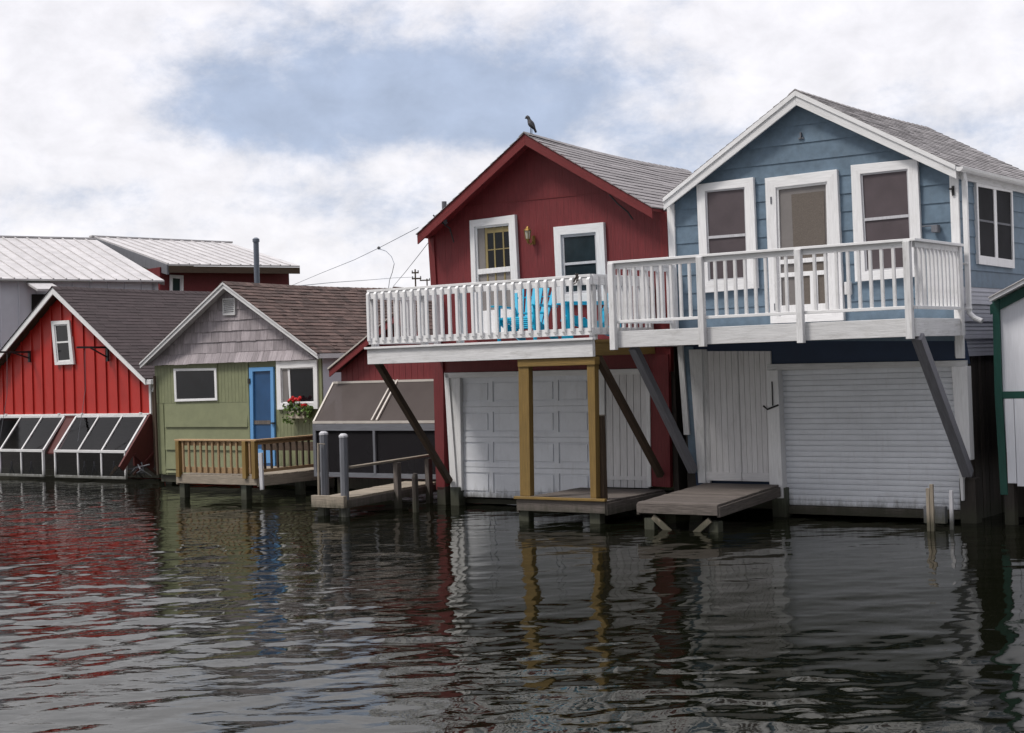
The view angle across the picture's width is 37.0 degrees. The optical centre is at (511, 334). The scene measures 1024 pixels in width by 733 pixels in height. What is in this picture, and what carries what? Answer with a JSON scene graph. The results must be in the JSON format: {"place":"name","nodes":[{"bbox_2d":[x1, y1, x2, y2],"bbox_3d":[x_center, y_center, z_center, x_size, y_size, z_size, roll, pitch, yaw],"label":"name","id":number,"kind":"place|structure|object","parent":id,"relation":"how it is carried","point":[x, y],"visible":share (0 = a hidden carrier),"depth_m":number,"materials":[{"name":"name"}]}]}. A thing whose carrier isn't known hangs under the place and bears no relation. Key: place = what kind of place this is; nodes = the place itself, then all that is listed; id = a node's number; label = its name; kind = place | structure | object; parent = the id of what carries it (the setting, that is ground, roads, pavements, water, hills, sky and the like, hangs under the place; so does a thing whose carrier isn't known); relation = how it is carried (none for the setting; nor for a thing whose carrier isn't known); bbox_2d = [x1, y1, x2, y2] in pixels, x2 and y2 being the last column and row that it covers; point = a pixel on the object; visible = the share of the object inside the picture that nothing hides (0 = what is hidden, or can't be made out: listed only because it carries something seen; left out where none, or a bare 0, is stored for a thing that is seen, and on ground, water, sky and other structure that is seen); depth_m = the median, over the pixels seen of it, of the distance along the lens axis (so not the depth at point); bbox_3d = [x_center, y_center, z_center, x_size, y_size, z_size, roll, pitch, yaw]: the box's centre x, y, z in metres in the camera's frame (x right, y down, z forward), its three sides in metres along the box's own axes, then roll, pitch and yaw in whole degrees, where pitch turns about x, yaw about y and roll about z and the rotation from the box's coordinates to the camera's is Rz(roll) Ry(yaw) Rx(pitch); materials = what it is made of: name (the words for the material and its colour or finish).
{"place":"outdoors","nodes":[
{"label":"outdoors","id":0,"kind":"place"},
{"bbox_2d":[0,235,299,349],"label":"white building","id":1,"kind":"structure","parent":0,"point":[33,269],"depth_m":46.39,"materials":[{"name":"white metal"}]},
{"bbox_2d":[169,275,183,290],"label":"window","id":2,"kind":"structure","parent":1,"relation":"in","point":[176,282],"depth_m":46.36,"materials":[{"name":"white paint"}]},
{"bbox_2d":[0,475,1023,732],"bbox_3d":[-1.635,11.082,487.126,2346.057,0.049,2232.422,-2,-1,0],"label":"water","id":3,"kind":"structure","parent":0,"point":[140,605],"depth_m":14.03,"materials":[{"name":"grey liquid"}]},
{"bbox_2d":[174,435,336,499],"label":"wooden deck","id":4,"kind":"structure","parent":3,"relation":"in","point":[248,474],"depth_m":28.31,"materials":[{"name":"brown wood"}]},
{"bbox_2d":[319,431,329,514],"bbox_3d":[-2.980,2.513,24.415,0.135,1.943,0.140,-1,-1,-31],"label":"piling","id":5,"kind":"object","parent":3,"relation":"in","point":[324,462],"visible":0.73,"depth_m":24.37,"materials":[{"name":"grey paint"}]},
{"bbox_2d":[339,433,349,516],"bbox_3d":[-2.631,2.514,24.112,0.135,1.908,0.140,-1,-1,-31],"label":"piling","id":6,"kind":"object","parent":3,"relation":"in","point":[344,469],"visible":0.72,"depth_m":24.07,"materials":[{"name":"grey paint"}]},
{"bbox_2d":[311,454,436,516],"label":"narrow pier","id":7,"kind":"structure","parent":3,"relation":"in","point":[397,490],"depth_m":25.14,"materials":[{"name":"grey wood"}]},
{"bbox_2d":[317,443,324,494],"bbox_3d":[-3.034,2.137,24.324,0.146,0.826,0.046,-2,-1,12],"label":"stick","id":8,"kind":"object","parent":7,"relation":"on","point":[318,467],"visible":1,"depth_m":24.33,"materials":[{"name":"grey wood"}]},
{"bbox_2d":[312,313,449,493],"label":"red house","id":9,"kind":"structure","parent":3,"relation":"in","point":[361,408],"depth_m":27.50,"materials":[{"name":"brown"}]},
{"bbox_2d":[412,473,418,511],"bbox_3d":[-1.536,2.825,24.454,0.102,1.226,0.102,-1,-1,-31],"label":"old piling","id":10,"kind":"object","parent":3,"relation":"in","point":[415,498],"visible":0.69,"depth_m":24.42,"materials":[{"name":"grey wood"}]},
{"bbox_2d":[364,131,691,505],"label":"red house","id":11,"kind":"structure","parent":3,"relation":"in","point":[527,212],"depth_m":24.20,"materials":[{"name":"red wood"}]},
{"bbox_2d":[294,227,418,284],"bbox_3d":[-3.987,-1.598,35.139,0.067,0.251,20.399,-2,-1,-14],"label":"overhead wire","id":12,"kind":"object","parent":11,"relation":"attached to","point":[378,247],"visible":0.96,"depth_m":30.95,"materials":[{"name":"black metal"}]},
{"bbox_2d":[395,242,428,283],"bbox_3d":[-2.368,-1.442,34.232,0.012,0.209,17.709,-2,-1,-6],"label":"drop wire","id":13,"kind":"object","parent":11,"relation":"attached to","point":[413,261],"visible":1,"depth_m":30.29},
{"bbox_2d":[491,288,557,341],"bbox_3d":[0.246,-0.314,23.705,0.815,0.933,1.056,-2,-1,24],"label":"adirondack chair","id":14,"kind":"object","parent":11,"relation":"on","point":[525,323],"visible":0.44,"depth_m":23.77,"materials":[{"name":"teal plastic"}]},
{"bbox_2d":[462,375,589,497],"bbox_3d":[0.210,1.658,24.767,2.716,1.994,0.070,-3,-1,36],"label":"garage door","id":15,"kind":"structure","parent":11,"relation":"in","point":[560,403],"depth_m":24.81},
{"bbox_2d":[525,115,536,132],"bbox_3d":[0.294,-3.348,24.341,0.117,0.300,0.208,-1,-1,-31],"label":"bird","id":16,"kind":"object","parent":11,"relation":"on","point":[531,124],"visible":1,"depth_m":24.30},
{"bbox_2d":[573,273,578,283],"bbox_3d":[0.909,-0.800,21.847,0.104,0.173,0.053,-3,-1,36],"label":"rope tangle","id":17,"kind":"object","parent":11,"relation":"attached to","point":[576,277],"visible":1,"depth_m":21.84,"materials":[{"name":"fabric"}]},
{"bbox_2d":[553,222,607,302],"bbox_3d":[1.080,-1.114,23.982,0.957,1.220,0.070,-3,-1,36],"label":"window","id":18,"kind":"structure","parent":11,"relation":"in","point":[581,249],"depth_m":23.99,"materials":[{"name":"white paint"}]},
{"bbox_2d":[556,294,620,338],"bbox_3d":[1.242,-0.359,22.992,1.056,0.933,0.815,-2,-1,-6],"label":"adirondack chair","id":19,"kind":"object","parent":11,"relation":"on","point":[567,315],"visible":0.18,"depth_m":22.69,"materials":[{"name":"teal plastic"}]},
{"bbox_2d":[606,374,650,487],"bbox_3d":[1.776,1.465,23.541,0.808,1.773,0.070,-3,-1,36],"label":"plank door","id":20,"kind":"structure","parent":11,"relation":"in","point":[626,460],"depth_m":23.53,"materials":[{"name":"white wood"}]},
{"bbox_2d":[514,487,665,523],"bbox_3d":[1.198,2.886,22.796,1.595,1.065,1.751,-3,-1,36],"label":"wooden dock","id":21,"kind":"object","parent":3,"relation":"in","point":[580,500],"visible":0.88,"depth_m":22.27,"materials":[{"name":"brown wood"}]},
{"bbox_2d":[518,357,599,497],"bbox_3d":[0.680,1.349,22.235,1.407,2.018,0.130,-3,-1,36],"label":"timber frame","id":22,"kind":"object","parent":21,"relation":"on","point":[526,427],"visible":1,"depth_m":22.41,"materials":[{"name":"brown wood"}]},
{"bbox_2d":[596,415,607,498],"bbox_3d":[1.275,1.756,21.972,0.140,1.210,0.110,-3,-1,36],"label":"mooring post","id":23,"kind":"object","parent":21,"relation":"on","point":[603,478],"visible":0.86,"depth_m":21.91,"materials":[{"name":"brown wood"}]},
{"bbox_2d":[636,483,780,532],"bbox_3d":[2.800,2.757,21.402,1.325,1.168,2.006,-3,-1,36],"label":"wooden dock","id":24,"kind":"object","parent":3,"relation":"in","point":[718,500],"visible":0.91,"depth_m":20.88,"materials":[{"name":"grey wood"}]},
{"bbox_2d":[607,89,1023,523],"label":"blue house","id":25,"kind":"structure","parent":3,"relation":"in","point":[838,274],"depth_m":21.40,"materials":[{"name":"blue wood"}]},
{"bbox_2d":[706,351,742,480],"bbox_3d":[3.098,1.192,22.556,0.600,1.916,0.066,-3,-1,36],"label":"plank door","id":26,"kind":"structure","parent":25,"relation":"in","point":[724,418],"depth_m":22.51,"materials":[{"name":"white wood"}]},
{"bbox_2d":[696,177,758,292],"bbox_3d":[3.161,-1.447,22.445,0.945,1.633,0.060,-3,-1,36],"label":"window","id":27,"kind":"structure","parent":25,"relation":"in","point":[726,210],"depth_m":22.44,"materials":[{"name":"white paint"}]},
{"bbox_2d":[738,351,771,481],"bbox_3d":[3.560,1.180,22.220,0.520,1.897,0.066,-3,-1,36],"label":"plank door","id":28,"kind":"structure","parent":25,"relation":"in","point":[752,364],"depth_m":22.23,"materials":[{"name":"white wood"}]},
{"bbox_2d":[782,366,959,509],"bbox_3d":[4.981,1.433,21.261,2.647,1.939,0.020,-3,-1,36],"label":"roll up door","id":29,"kind":"structure","parent":25,"relation":"in","point":[862,437],"depth_m":21.28,"materials":[{"name":"white metal"}]},
{"bbox_2d":[851,159,922,281],"bbox_3d":[5.147,-1.564,21.001,0.972,1.623,0.060,-3,-1,36],"label":"window","id":30,"kind":"structure","parent":25,"relation":"in","point":[886,200],"depth_m":21.01,"materials":[{"name":"white paint"}]},
{"bbox_2d":[973,183,1014,268],"bbox_3d":[6.811,-1.536,21.620,0.070,1.164,1.558,-3,-1,36],"label":"window","id":31,"kind":"structure","parent":25,"relation":"in","point":[993,206],"depth_m":21.56,"materials":[{"name":"white paint"}]},
{"bbox_2d":[926,488,930,530],"bbox_3d":[5.368,2.501,19.681,0.051,1.049,0.040,-3,-1,36],"label":"stake","id":32,"kind":"object","parent":3,"relation":"in","point":[928,509],"visible":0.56,"depth_m":19.67,"materials":[{"name":"brown wood"}]},
{"bbox_2d":[929,484,934,530],"bbox_3d":[5.409,2.473,19.652,0.047,1.100,0.040,-3,-1,36],"label":"stake","id":33,"kind":"object","parent":3,"relation":"in","point":[932,509],"visible":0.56,"depth_m":19.64,"materials":[{"name":"brown wood"}]},
{"bbox_2d":[923,506,947,523],"bbox_3d":[5.574,2.640,20.089,0.292,0.771,0.100,-3,-1,36],"label":"cross plank","id":34,"kind":"object","parent":3,"relation":"in","point":[941,514],"visible":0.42,"depth_m":20.02,"materials":[{"name":"grey wood"}]},
{"bbox_2d":[949,490,953,529],"bbox_3d":[5.684,2.516,19.761,0.062,1.002,0.040,-3,-1,36],"label":"stake","id":35,"kind":"object","parent":3,"relation":"in","point":[951,507],"visible":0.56,"depth_m":19.75,"materials":[{"name":"grey paint"}]},
{"bbox_2d":[988,278,1023,524],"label":"white shed","id":36,"kind":"structure","parent":3,"relation":"in","point":[1007,308],"depth_m":20.04,"materials":[{"name":"paint"}]},
{"bbox_2d":[1005,399,1023,485],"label":"plank door","id":37,"kind":"structure","parent":36,"relation":"in","point":[1014,408],"depth_m":19.98,"materials":[{"name":"white wood"}]},
{"bbox_2d":[0,0,1023,287],"label":"sky","id":38,"kind":"structure","parent":0,"point":[325,133],"materials":[{"name":"white"}]},
{"bbox_3d":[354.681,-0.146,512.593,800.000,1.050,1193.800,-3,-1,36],"label":"ground","id":39,"kind":"structure","parent":0,"visible":0},
{"bbox_2d":[0,286,210,478],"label":"red barn house","id":40,"kind":"structure","parent":39,"relation":"on","point":[76,392],"depth_m":35.58,"materials":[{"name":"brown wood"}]},
{"bbox_2d":[51,320,75,364],"bbox_3d":[-10.496,0.188,35.771,0.795,1.038,0.060,-3,-1,36],"label":"window","id":41,"kind":"structure","parent":40,"relation":"in","point":[63,346],"depth_m":35.78,"materials":[{"name":"white paint"}]},
{"bbox_2d":[128,464,151,477],"bbox_3d":[-8.236,2.996,33.588,0.749,0.321,0.231,-3,-1,36],"label":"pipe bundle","id":42,"kind":"object","parent":40,"relation":"attached to","point":[138,472],"visible":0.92,"depth_m":33.48,"materials":[{"name":"grey metal"}]},
{"bbox_2d":[252,237,259,282],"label":"flue pipe","id":43,"kind":"object","parent":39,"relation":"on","point":[255,240],"visible":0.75,"depth_m":41.48,"materials":[{"name":"grey metal"}]},
{"bbox_2d":[139,281,431,487],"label":"green house","id":44,"kind":"structure","parent":39,"relation":"on","point":[235,360],"depth_m":31.24,"materials":[{"name":"green wood"}]},
{"bbox_2d":[173,368,217,401],"bbox_3d":[-6.582,1.041,31.826,1.298,0.696,0.040,-3,-1,36],"label":"window","id":45,"kind":"structure","parent":44,"relation":"in","point":[190,384],"depth_m":31.82,"materials":[{"name":"white paint"}]},
{"bbox_2d":[276,359,318,409],"bbox_3d":[-4.211,0.988,30.081,1.121,0.966,0.070,-3,-1,36],"label":"window","id":46,"kind":"structure","parent":44,"relation":"in","point":[296,378],"depth_m":30.08,"materials":[{"name":"white paint"}]},
{"bbox_2d":[282,396,313,424],"bbox_3d":[-4.179,1.481,29.915,0.732,0.569,0.279,-3,-1,36],"label":"flower box","id":47,"kind":"object","parent":44,"relation":"attached to","point":[298,413],"visible":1,"depth_m":29.89,"materials":[{"name":"green plant"}]},
{"bbox_2d":[412,269,420,286],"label":"utility pole","id":48,"kind":"object","parent":39,"relation":"on","point":[415,272],"visible":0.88,"depth_m":130.06,"materials":[{"name":"wood"}]},
{"bbox_2d":[302,277,408,285],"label":"wire","id":49,"kind":"object","parent":48,"relation":"attached to","point":[349,281],"visible":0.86,"depth_m":78.32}
]}

